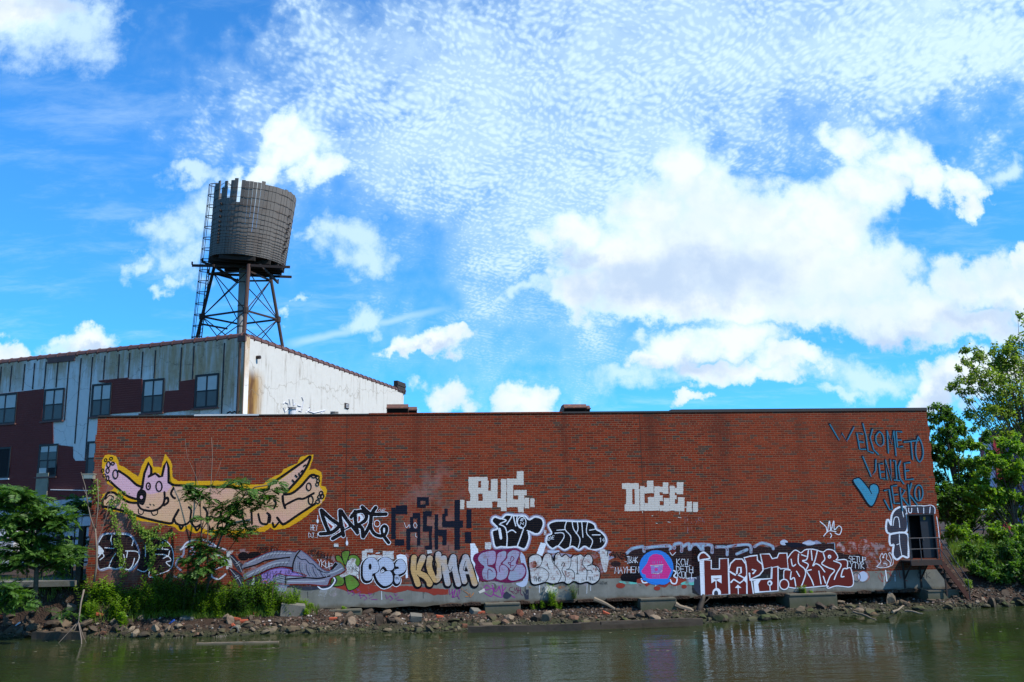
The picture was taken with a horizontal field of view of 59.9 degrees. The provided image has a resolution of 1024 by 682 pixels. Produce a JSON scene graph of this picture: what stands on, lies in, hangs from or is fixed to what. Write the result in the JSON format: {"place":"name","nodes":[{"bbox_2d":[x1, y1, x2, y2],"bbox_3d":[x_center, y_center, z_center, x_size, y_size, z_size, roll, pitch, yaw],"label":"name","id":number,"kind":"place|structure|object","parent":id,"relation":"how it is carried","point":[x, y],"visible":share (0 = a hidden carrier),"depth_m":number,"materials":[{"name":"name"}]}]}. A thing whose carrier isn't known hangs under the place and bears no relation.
{"place":"outdoors","nodes":[
{"label":"outdoors","id":0,"kind":"place"},
{"bbox_2d":[191,178,295,346],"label":"water tower","id":1,"kind":"structure","parent":0,"point":[243,247],"depth_m":57.69,"materials":[{"name":"grey wood"}]},
{"bbox_2d":[0,606,1023,681],"bbox_3d":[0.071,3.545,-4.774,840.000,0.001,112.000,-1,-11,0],"label":"water","id":2,"kind":"structure","parent":0,"point":[957,645],"depth_m":28.59,"materials":[{"name":"liquid"}]},
{"bbox_2d":[31,631,85,639],"bbox_3d":[-17.788,11.579,34.846,2.246,0.373,0.312,-4,-11,12],"label":"timber","id":3,"kind":"object","parent":2,"relation":"in","point":[54,635],"visible":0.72,"depth_m":34.72,"materials":[{"name":"wood"}]},
{"bbox_2d":[62,589,85,643],"bbox_3d":[-16.233,10.763,33.535,2.229,2.536,1.138,-10,-14,37],"label":"dead branch","id":4,"kind":"object","parent":2,"relation":"in","point":[78,623],"visible":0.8,"depth_m":33.98,"materials":[{"name":"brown wood"}]},
{"bbox_2d":[196,641,278,643],"bbox_3d":[-10.071,11.079,32.614,2.998,0.065,0.125,-1,-11,-1],"label":"timber","id":5,"kind":"object","parent":2,"relation":"on","point":[237,642],"visible":1,"depth_m":32.56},
{"bbox_2d":[286,625,300,631],"bbox_3d":[-8.736,11.446,35.276,0.518,0.286,0.616,-6,-12,24],"label":"stone","id":6,"kind":"object","parent":2,"relation":"in","point":[291,628],"visible":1,"depth_m":35.10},
{"bbox_2d":[375,614,383,624],"bbox_3d":[-5.359,11.332,35.908,0.344,0.620,0.430,-1,-11,-3],"label":"stone","id":7,"kind":"object","parent":2,"relation":"in","point":[379,618],"visible":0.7,"depth_m":35.80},
{"bbox_2d":[468,623,581,632],"bbox_3d":[0.486,11.147,34.352,4.379,0.383,0.313,-1,-11,1],"label":"timber","id":8,"kind":"object","parent":2,"relation":"in","point":[523,628],"visible":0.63,"depth_m":34.22,"materials":[{"name":"wood"}]},
{"bbox_2d":[540,610,551,620],"bbox_3d":[1.394,11.425,36.706,0.535,0.650,0.344,23,-7,-35],"label":"stone","id":9,"kind":"object","parent":2,"relation":"in","point":[546,615],"visible":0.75,"depth_m":36.61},
{"bbox_2d":[578,618,702,629],"bbox_3d":[5.064,11.143,34.855,4.961,0.387,0.292,0,-11,-8],"label":"timber","id":10,"kind":"object","parent":2,"relation":"in","point":[597,625],"visible":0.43,"depth_m":34.71,"materials":[{"name":"wood"}]},
{"bbox_2d":[600,618,692,624],"bbox_3d":[5.215,10.832,34.309,3.702,0.144,0.167,1,-11,-11],"label":"timber","id":11,"kind":"object","parent":10,"relation":"on","point":[647,621],"visible":1,"depth_m":34.24,"materials":[{"name":"wood"}]},
{"bbox_2d":[0,510,1023,637],"bbox_3d":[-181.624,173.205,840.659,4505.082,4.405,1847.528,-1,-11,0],"label":"ground","id":12,"kind":"structure","parent":0,"point":[63,598],"depth_m":37.34,"materials":[{"name":"soil"}]},
{"bbox_2d":[0,531,27,572],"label":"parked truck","id":13,"kind":"object","parent":12,"relation":"on","point":[8,549],"visible":0.19,"depth_m":43.98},
{"bbox_2d":[0,577,42,625],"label":"feather bush","id":14,"kind":"object","parent":12,"relation":"on","point":[12,600],"visible":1,"depth_m":33.65,"materials":[{"name":"green plant"}]},
{"bbox_2d":[26,623,39,631],"bbox_3d":[-19.410,11.630,35.961,0.562,0.357,0.615,0,-30,-22],"label":"stone","id":15,"kind":"object","parent":12,"relation":"on","point":[31,627],"visible":0.84,"depth_m":35.76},
{"bbox_2d":[0,577,86,586],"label":"dock slab","id":16,"kind":"structure","parent":12,"relation":"on","point":[51,582],"depth_m":36.86,"materials":[{"name":"concrete"}]},
{"bbox_2d":[0,536,86,577],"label":"pipe fence","id":17,"kind":"object","parent":16,"relation":"on","point":[71,538],"visible":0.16,"depth_m":39.49,"materials":[{"name":"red metal"}]},
{"bbox_2d":[0,484,95,600],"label":"feather tree","id":18,"kind":"object","parent":12,"relation":"on","point":[30,512],"visible":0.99,"depth_m":34.85,"materials":[{"name":"green plant"}]},
{"bbox_2d":[44,606,82,622],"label":"feather bush","id":19,"kind":"object","parent":12,"relation":"on","point":[66,614],"visible":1,"depth_m":34.27,"materials":[{"name":"green plant"}]},
{"bbox_2d":[60,619,71,627],"bbox_3d":[-18.119,11.559,36.083,0.431,0.551,0.507,-9,-14,35],"label":"stone","id":20,"kind":"object","parent":12,"relation":"on","point":[64,623],"visible":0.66,"depth_m":35.96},
{"bbox_2d":[59,493,91,578],"bbox_3d":[-18.660,8.677,38.455,2.259,4.144,1.632,2,-12,-15],"label":"feather tree","id":21,"kind":"object","parent":12,"relation":"on","point":[78,505],"visible":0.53,"depth_m":38.47,"materials":[{"name":"green plant"}]},
{"bbox_2d":[74,526,86,588],"bbox_3d":[-18.179,9.098,37.419,0.255,2.554,0.220,-1,-11,0],"label":"timber post","id":22,"kind":"object","parent":12,"relation":"on","point":[79,569],"visible":0.64,"depth_m":37.36,"materials":[{"name":"wood"}]},
{"bbox_2d":[80,618,93,626],"bbox_3d":[-17.079,11.301,35.625,0.485,0.375,0.498,-8,-13,33],"label":"stone","id":23,"kind":"object","parent":12,"relation":"on","point":[86,622],"visible":0.94,"depth_m":35.50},
{"bbox_2d":[74,581,100,606],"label":"weed plant","id":24,"kind":"object","parent":12,"relation":"on","point":[87,592],"visible":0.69,"depth_m":36.45,"materials":[{"name":"green plant"}]},
{"bbox_2d":[85,599,99,619],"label":"weed plant","id":25,"kind":"object","parent":12,"relation":"on","point":[92,611],"visible":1,"depth_m":35.75,"materials":[{"name":"green plant"}]},
{"bbox_2d":[86,584,102,603],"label":"weed plant","id":26,"kind":"object","parent":12,"relation":"on","point":[92,598],"visible":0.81,"depth_m":36.39,"materials":[{"name":"green plant"}]},
{"bbox_2d":[84,575,108,600],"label":"weed plant","id":27,"kind":"object","parent":12,"relation":"on","point":[92,586],"visible":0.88,"depth_m":36.63,"materials":[{"name":"green plant"}]},
{"bbox_2d":[81,473,113,581],"bbox_3d":[-17.372,7.693,36.852,1.293,4.491,0.276,1,-11,-10],"label":"dead sapling","id":28,"kind":"object","parent":12,"relation":"on","point":[96,567],"visible":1,"depth_m":36.85,"materials":[{"name":"brown wood"}]},
{"bbox_2d":[99,578,113,602],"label":"weed plant","id":29,"kind":"object","parent":12,"relation":"on","point":[107,584],"visible":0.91,"depth_m":36.57,"materials":[{"name":"green plant"}]},
{"bbox_2d":[104,580,123,602],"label":"weed plant","id":30,"kind":"object","parent":12,"relation":"on","point":[115,591],"visible":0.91,"depth_m":36.55,"materials":[{"name":"green plant"}]},
{"bbox_2d":[109,594,129,617],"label":"weed plant","id":31,"kind":"object","parent":12,"relation":"on","point":[117,602],"visible":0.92,"depth_m":35.91,"materials":[{"name":"green plant"}]},
{"bbox_2d":[117,611,127,626],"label":"weed plant","id":32,"kind":"object","parent":12,"relation":"on","point":[122,618],"visible":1,"depth_m":35.49,"materials":[{"name":"green plant"}]},
{"bbox_2d":[121,593,133,609],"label":"weed plant","id":33,"kind":"object","parent":12,"relation":"on","point":[124,602],"visible":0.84,"depth_m":36.38,"materials":[{"name":"green plant"}]},
{"bbox_2d":[125,595,143,616],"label":"weed plant","id":34,"kind":"object","parent":12,"relation":"on","point":[138,605],"visible":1,"depth_m":36.11,"materials":[{"name":"green plant"}]},
{"bbox_2d":[136,574,161,609],"bbox_3d":[-14.881,10.335,36.433,1.096,1.539,0.960,1,-11,-11],"label":"weed plant","id":35,"kind":"object","parent":12,"relation":"on","point":[145,589],"visible":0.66,"depth_m":36.38,"materials":[{"name":"green plant"}]},
{"bbox_2d":[140,586,158,615],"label":"weed plant","id":36,"kind":"object","parent":12,"relation":"on","point":[151,605],"visible":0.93,"depth_m":36.06,"materials":[{"name":"green plant"}]},
{"bbox_2d":[143,585,162,615],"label":"weed plant","id":37,"kind":"object","parent":12,"relation":"on","point":[157,610],"visible":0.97,"depth_m":36.05,"materials":[{"name":"green plant"}]},
{"bbox_2d":[160,579,179,612],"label":"weed plant","id":38,"kind":"object","parent":12,"relation":"on","point":[167,606],"visible":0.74,"depth_m":36.33,"materials":[{"name":"green plant"}]},
{"bbox_2d":[160,563,181,587],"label":"weed plant","id":39,"kind":"object","parent":12,"relation":"on","point":[167,575],"visible":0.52,"depth_m":36.91,"materials":[{"name":"green plant"}]},
{"bbox_2d":[167,575,190,614],"bbox_3d":[-13.621,10.408,36.383,1.011,1.669,0.834,5,-13,-30],"label":"weed plant","id":40,"kind":"object","parent":12,"relation":"on","point":[181,605],"visible":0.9,"depth_m":36.29,"materials":[{"name":"green plant"}]},
{"bbox_2d":[183,586,199,613],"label":"weed plant","id":41,"kind":"object","parent":12,"relation":"on","point":[192,599],"visible":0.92,"depth_m":36.40,"materials":[{"name":"green plant"}]},
{"bbox_2d":[188,589,206,615],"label":"weed plant","id":42,"kind":"object","parent":12,"relation":"on","point":[198,605],"visible":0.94,"depth_m":36.26,"materials":[{"name":"green plant"}]},
{"bbox_2d":[167,482,230,606],"bbox_3d":[-12.536,8.409,35.901,2.572,5.343,1.721,-5,-12,21],"label":"feather sapling","id":43,"kind":"object","parent":12,"relation":"on","point":[191,577],"visible":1,"depth_m":35.95,"materials":[{"name":"green plant"}]},
{"bbox_2d":[0,332,405,565],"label":"factory building","id":44,"kind":"structure","parent":12,"relation":"on","point":[53,407],"depth_m":56.68,"materials":[{"name":"paint"}]},
{"bbox_2d":[0,447,11,479],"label":"window","id":45,"kind":"structure","parent":44,"relation":"in","point":[5,452],"depth_m":58.33,"materials":[{"name":"glass"}]},
{"bbox_2d":[0,392,17,425],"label":"window","id":46,"kind":"structure","parent":44,"relation":"in","point":[8,401],"depth_m":59.06,"materials":[{"name":"blue glass"}]},
{"bbox_2d":[34,443,58,478],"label":"window","id":47,"kind":"structure","parent":44,"relation":"in","point":[48,453],"depth_m":57.01,"materials":[{"name":"blue glass"}]},
{"bbox_2d":[39,388,64,422],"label":"window","id":48,"kind":"structure","parent":44,"relation":"in","point":[53,401],"depth_m":57.66,"materials":[{"name":"blue glass"}]},
{"bbox_2d":[85,441,95,473],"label":"window","id":49,"kind":"structure","parent":44,"relation":"in","point":[91,446],"depth_m":55.75,"materials":[{"name":"blue glass"}]},
{"bbox_2d":[87,383,111,418],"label":"window","id":50,"kind":"structure","parent":44,"relation":"in","point":[101,394],"depth_m":56.27,"materials":[{"name":"blue glass"}]},
{"bbox_2d":[138,378,164,414],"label":"window","id":51,"kind":"structure","parent":44,"relation":"in","point":[152,389],"depth_m":54.80,"materials":[{"name":"blue glass"}]},
{"bbox_2d":[191,373,218,409],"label":"window","id":52,"kind":"structure","parent":44,"relation":"in","point":[206,385],"depth_m":53.37,"materials":[{"name":"blue glass"}]},
{"bbox_2d":[185,437,220,580],"bbox_3d":[-13.162,7.094,37.473,1.546,6.060,0.149,0,-11,-4],"label":"dead sapling","id":53,"kind":"object","parent":12,"relation":"on","point":[209,499],"visible":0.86,"depth_m":37.70,"materials":[{"name":"brown wood"}]},
{"bbox_2d":[200,592,210,616],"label":"weed plant","id":54,"kind":"object","parent":12,"relation":"on","point":[202,607],"visible":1,"depth_m":36.23,"materials":[{"name":"green plant"}]},
{"bbox_2d":[205,594,222,615],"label":"weed plant","id":55,"kind":"object","parent":12,"relation":"on","point":[216,607],"visible":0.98,"depth_m":36.25,"materials":[{"name":"green plant"}]},
{"bbox_2d":[208,588,225,617],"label":"weed plant","id":56,"kind":"object","parent":12,"relation":"on","point":[218,600],"visible":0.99,"depth_m":36.34,"materials":[{"name":"green plant"}]},
{"bbox_2d":[209,581,231,611],"bbox_3d":[-11.938,10.586,36.688,0.978,1.450,1.116,0,-11,-8],"label":"weed plant","id":57,"kind":"object","parent":12,"relation":"on","point":[222,596],"visible":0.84,"depth_m":36.54,"materials":[{"name":"green plant"}]},
{"bbox_2d":[226,615,234,623],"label":"stone","id":58,"kind":"object","parent":12,"relation":"on","point":[230,619],"visible":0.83,"depth_m":35.60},
{"bbox_2d":[221,584,243,614],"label":"weed plant","id":59,"kind":"object","parent":12,"relation":"on","point":[229,604],"visible":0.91,"depth_m":36.48,"materials":[{"name":"green plant"}]},
{"bbox_2d":[229,575,246,611],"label":"weed plant","id":60,"kind":"object","parent":12,"relation":"on","point":[235,589],"visible":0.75,"depth_m":36.61,"materials":[{"name":"green plant"}]},
{"bbox_2d":[233,584,252,615],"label":"weed plant","id":61,"kind":"object","parent":12,"relation":"on","point":[239,602],"visible":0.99,"depth_m":36.41,"materials":[{"name":"green plant"}]},
{"bbox_2d":[236,584,255,613],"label":"weed plant","id":62,"kind":"object","parent":12,"relation":"on","point":[244,599],"visible":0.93,"depth_m":36.48,"materials":[{"name":"green plant"}]},
{"bbox_2d":[203,477,289,605],"bbox_3d":[-10.891,8.322,36.304,3.714,5.528,2.036,0,-11,-6],"label":"feather sapling","id":63,"kind":"object","parent":12,"relation":"on","point":[231,509],"visible":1,"depth_m":36.25,"materials":[{"name":"green plant"}]},
{"bbox_2d":[240,586,260,609],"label":"weed plant","id":64,"kind":"object","parent":12,"relation":"on","point":[255,597],"visible":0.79,"depth_m":36.89,"materials":[{"name":"green plant"}]},
{"bbox_2d":[244,572,263,609],"bbox_3d":[-10.709,10.445,36.880,0.824,1.680,0.999,5,-13,-28],"label":"weed plant","id":65,"kind":"object","parent":12,"relation":"on","point":[252,585],"visible":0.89,"depth_m":36.83,"materials":[{"name":"green plant"}]},
{"bbox_2d":[263,590,276,614],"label":"weed plant","id":66,"kind":"object","parent":12,"relation":"on","point":[269,606],"visible":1,"depth_m":36.45,"materials":[{"name":"green plant"}]},
{"bbox_2d":[260,580,280,610],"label":"weed plant","id":67,"kind":"object","parent":12,"relation":"on","point":[270,594],"visible":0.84,"depth_m":36.82,"materials":[{"name":"green plant"}]},
{"bbox_2d":[264,578,286,610],"bbox_3d":[-9.898,10.582,37.032,0.963,1.373,0.794,-6,-12,21],"label":"weed plant","id":68,"kind":"object","parent":12,"relation":"on","point":[277,602],"visible":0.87,"depth_m":36.96,"materials":[{"name":"green plant"}]},
{"bbox_2d":[280,602,304,616],"bbox_3d":[-9.045,11.094,36.633,0.978,0.519,0.470,7,-7,-13],"label":"concrete block","id":69,"kind":"object","parent":12,"relation":"on","point":[295,609],"depth_m":36.43,"materials":[{"name":"concrete"}]},
{"bbox_2d":[362,607,374,613],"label":"stone","id":70,"kind":"object","parent":12,"relation":"on","point":[369,610],"visible":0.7,"depth_m":37.82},
{"bbox_2d":[409,612,421,622],"bbox_3d":[-3.986,11.483,36.774,0.503,0.357,0.370,7,5,-10],"label":"concrete block","id":71,"kind":"object","parent":12,"relation":"on","point":[415,617],"depth_m":36.62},
{"bbox_2d":[0,538,1022,637],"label":"grass","id":72,"kind":"structure","parent":12,"relation":"on","point":[953,550],"depth_m":36.78,"materials":[{"name":"plant"}]},
{"bbox_2d":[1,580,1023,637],"bbox_3d":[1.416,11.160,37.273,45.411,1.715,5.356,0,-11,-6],"label":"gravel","id":73,"kind":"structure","parent":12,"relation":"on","point":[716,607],"depth_m":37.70,"materials":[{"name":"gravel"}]},
{"bbox_2d":[887,592,895,603],"bbox_3d":[17.000,11.645,39.951,0.521,0.699,0.393,-6,-6,-39],"label":"stone","id":74,"kind":"object","parent":73,"relation":"on","point":[891,598],"visible":0.8,"depth_m":39.85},
{"bbox_2d":[84,408,959,614],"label":"brick building","id":75,"kind":"structure","parent":12,"relation":"on","point":[502,513],"depth_m":39.42,"materials":[{"name":"red brick"},{"name":"concrete"}]},
{"bbox_2d":[82,473,96,483],"bbox_3d":[-17.812,5.814,37.445,0.480,0.425,0.445,0,-11,-6],"label":"floodlight","id":76,"kind":"object","parent":75,"relation":"attached to","point":[90,476],"visible":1,"depth_m":37.27,"materials":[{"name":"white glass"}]},
{"bbox_2d":[82,479,102,507],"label":"ivy vine","id":77,"kind":"object","parent":75,"relation":"attached to","point":[93,492],"visible":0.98,"depth_m":37.45,"materials":[{"name":"green plant"}]},
{"bbox_2d":[106,489,129,506],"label":"ivy vine","id":78,"kind":"object","parent":75,"relation":"attached to","point":[115,501],"visible":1,"depth_m":37.50,"materials":[{"name":"green plant"}]},
{"bbox_2d":[107,506,129,577],"bbox_3d":[-16.480,8.404,37.167,1.106,2.954,0.197,0,-11,-6],"label":"ivy vine","id":79,"kind":"object","parent":75,"relation":"attached to","point":[120,551],"visible":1,"depth_m":37.15,"materials":[{"name":"green plant"}]},
{"bbox_2d":[120,503,177,584],"bbox_3d":[-15.287,8.567,37.264,2.447,3.505,0.203,0,-11,-6],"label":"ivy vine","id":80,"kind":"object","parent":75,"relation":"attached to","point":[142,530],"visible":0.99,"depth_m":37.34,"materials":[{"name":"green plant"}]},
{"bbox_2d":[386,404,408,412],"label":"roof duct","id":81,"kind":"object","parent":75,"relation":"on","point":[397,408],"visible":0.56,"depth_m":43.74,"materials":[{"name":"metal"}]},
{"bbox_2d":[559,404,587,411],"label":"roof duct","id":82,"kind":"object","parent":75,"relation":"on","point":[572,407],"visible":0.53,"depth_m":44.71,"materials":[{"name":"metal"}]},
{"bbox_2d":[919,515,935,557],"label":"door","id":83,"kind":"structure","parent":75,"relation":"in","point":[926,526],"depth_m":41.22,"materials":[{"name":"metal"}]},
{"bbox_2d":[546,585,559,606],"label":"weed plant","id":84,"kind":"object","parent":12,"relation":"on","point":[552,603],"visible":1,"depth_m":38.56,"materials":[{"name":"green plant"}]},
{"bbox_2d":[593,597,614,609],"bbox_3d":[3.990,11.352,38.411,0.954,0.582,0.222,-2,-11,7],"label":"driftwood log","id":85,"kind":"object","parent":12,"relation":"on","point":[599,601],"visible":1,"depth_m":38.34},
{"bbox_2d":[674,602,692,610],"bbox_3d":[7.609,11.657,38.748,1.121,0.596,0.267,-1,-11,0],"label":"driftwood log","id":86,"kind":"object","parent":12,"relation":"on","point":[679,606],"visible":0.66,"depth_m":38.67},
{"bbox_2d":[695,594,708,610],"bbox_3d":[8.227,11.519,38.685,0.794,0.963,0.316,5,-13,-27],"label":"stump post","id":87,"kind":"object","parent":12,"relation":"on","point":[701,603],"visible":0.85,"depth_m":38.62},
{"bbox_2d":[712,614,727,621],"bbox_3d":[8.504,11.324,36.225,0.530,0.360,0.589,24,-41,-31],"label":"stone","id":88,"kind":"object","parent":12,"relation":"on","point":[720,617],"visible":0.89,"depth_m":36.06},
{"bbox_2d":[758,614,770,620],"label":"stone","id":89,"kind":"object","parent":12,"relation":"on","point":[764,617],"visible":0.83,"depth_m":36.21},
{"bbox_2d":[900,537,971,599],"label":"metal staircase","id":90,"kind":"structure","parent":12,"relation":"on","point":[926,563],"depth_m":39.95,"materials":[{"name":"metal"}]},
{"bbox_2d":[940,522,970,547],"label":"shrub","id":91,"kind":"object","parent":12,"relation":"on","point":[950,534],"visible":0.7,"depth_m":51.02,"materials":[{"name":"green plant"}]},
{"bbox_2d":[954,540,977,562],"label":"shrub","id":92,"kind":"object","parent":12,"relation":"on","point":[965,545],"visible":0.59,"depth_m":42.82,"materials":[{"name":"green plant"}]},
{"bbox_2d":[926,402,1011,542],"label":"elm tree","id":93,"kind":"object","parent":12,"relation":"on","point":[950,501],"visible":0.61,"depth_m":53.16,"materials":[{"name":"green plant"}]},
{"bbox_2d":[954,521,985,541],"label":"shrub","id":94,"kind":"object","parent":12,"relation":"on","point":[965,535],"visible":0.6,"depth_m":47.90,"materials":[{"name":"green plant"}]},
{"bbox_2d":[966,560,987,576],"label":"shrub","id":95,"kind":"object","parent":12,"relation":"on","point":[973,567],"visible":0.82,"depth_m":41.31,"materials":[{"name":"green plant"}]},
{"bbox_2d":[960,545,998,566],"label":"shrub","id":96,"kind":"object","parent":12,"relation":"on","point":[985,554],"visible":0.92,"depth_m":42.42,"materials":[{"name":"green plant"}]},
{"bbox_2d":[944,309,1023,495],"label":"poplar tree","id":97,"kind":"object","parent":12,"relation":"on","point":[1000,365],"visible":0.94,"depth_m":57.50,"materials":[{"name":"green plant"}]},
{"bbox_2d":[978,559,1002,581],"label":"shrub","id":98,"kind":"object","parent":12,"relation":"on","point":[990,573],"visible":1,"depth_m":40.76,"materials":[{"name":"green plant"}]},
{"bbox_2d":[976,509,1005,535],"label":"shrub","id":99,"kind":"object","parent":12,"relation":"on","point":[985,513],"visible":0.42,"depth_m":59.80,"materials":[{"name":"green plant"}]},
{"bbox_2d":[959,428,1023,538],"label":"maple tree","id":100,"kind":"object","parent":12,"relation":"on","point":[990,499],"visible":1,"depth_m":48.99,"materials":[{"name":"green plant"}]},
{"bbox_2d":[982,520,1010,543],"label":"shrub","id":101,"kind":"object","parent":12,"relation":"on","point":[997,533],"visible":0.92,"depth_m":45.81,"materials":[{"name":"green plant"}]},
{"bbox_2d":[978,430,1023,529],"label":"building","id":102,"kind":"structure","parent":12,"relation":"on","point":[995,472],"depth_m":94.38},
{"bbox_2d":[982,536,1023,568],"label":"shrub","id":103,"kind":"object","parent":12,"relation":"on","point":[1003,554],"visible":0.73,"depth_m":42.44,"materials":[{"name":"green plant"}]},
{"bbox_2d":[993,560,1021,584],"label":"shrub","id":104,"kind":"object","parent":12,"relation":"on","point":[1011,572],"visible":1,"depth_m":40.61,"materials":[{"name":"green plant"}]},
{"bbox_2d":[1005,543,1023,561],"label":"shrub","id":105,"kind":"object","parent":12,"relation":"on","point":[1015,555],"visible":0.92,"depth_m":41.86,"materials":[{"name":"green plant"}]},
{"bbox_2d":[1007,522,1023,540],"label":"shrub","id":106,"kind":"object","parent":12,"relation":"on","point":[1017,530],"visible":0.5,"depth_m":45.22,"materials":[{"name":"green plant"}]},
{"bbox_2d":[1011,534,1023,547],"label":"shrub","id":107,"kind":"object","parent":12,"relation":"on","point":[1021,539],"visible":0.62,"depth_m":43.85,"materials":[{"name":"green plant"}]},
{"bbox_2d":[1016,560,1023,584],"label":"shrub","id":108,"kind":"object","parent":12,"relation":"on","point":[1020,576],"visible":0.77,"depth_m":40.68,"materials":[{"name":"green plant"}]},
{"bbox_2d":[0,0,1023,509],"label":"sky","id":109,"kind":"structure","parent":0,"point":[502,205],"materials":[{"name":"blue"}]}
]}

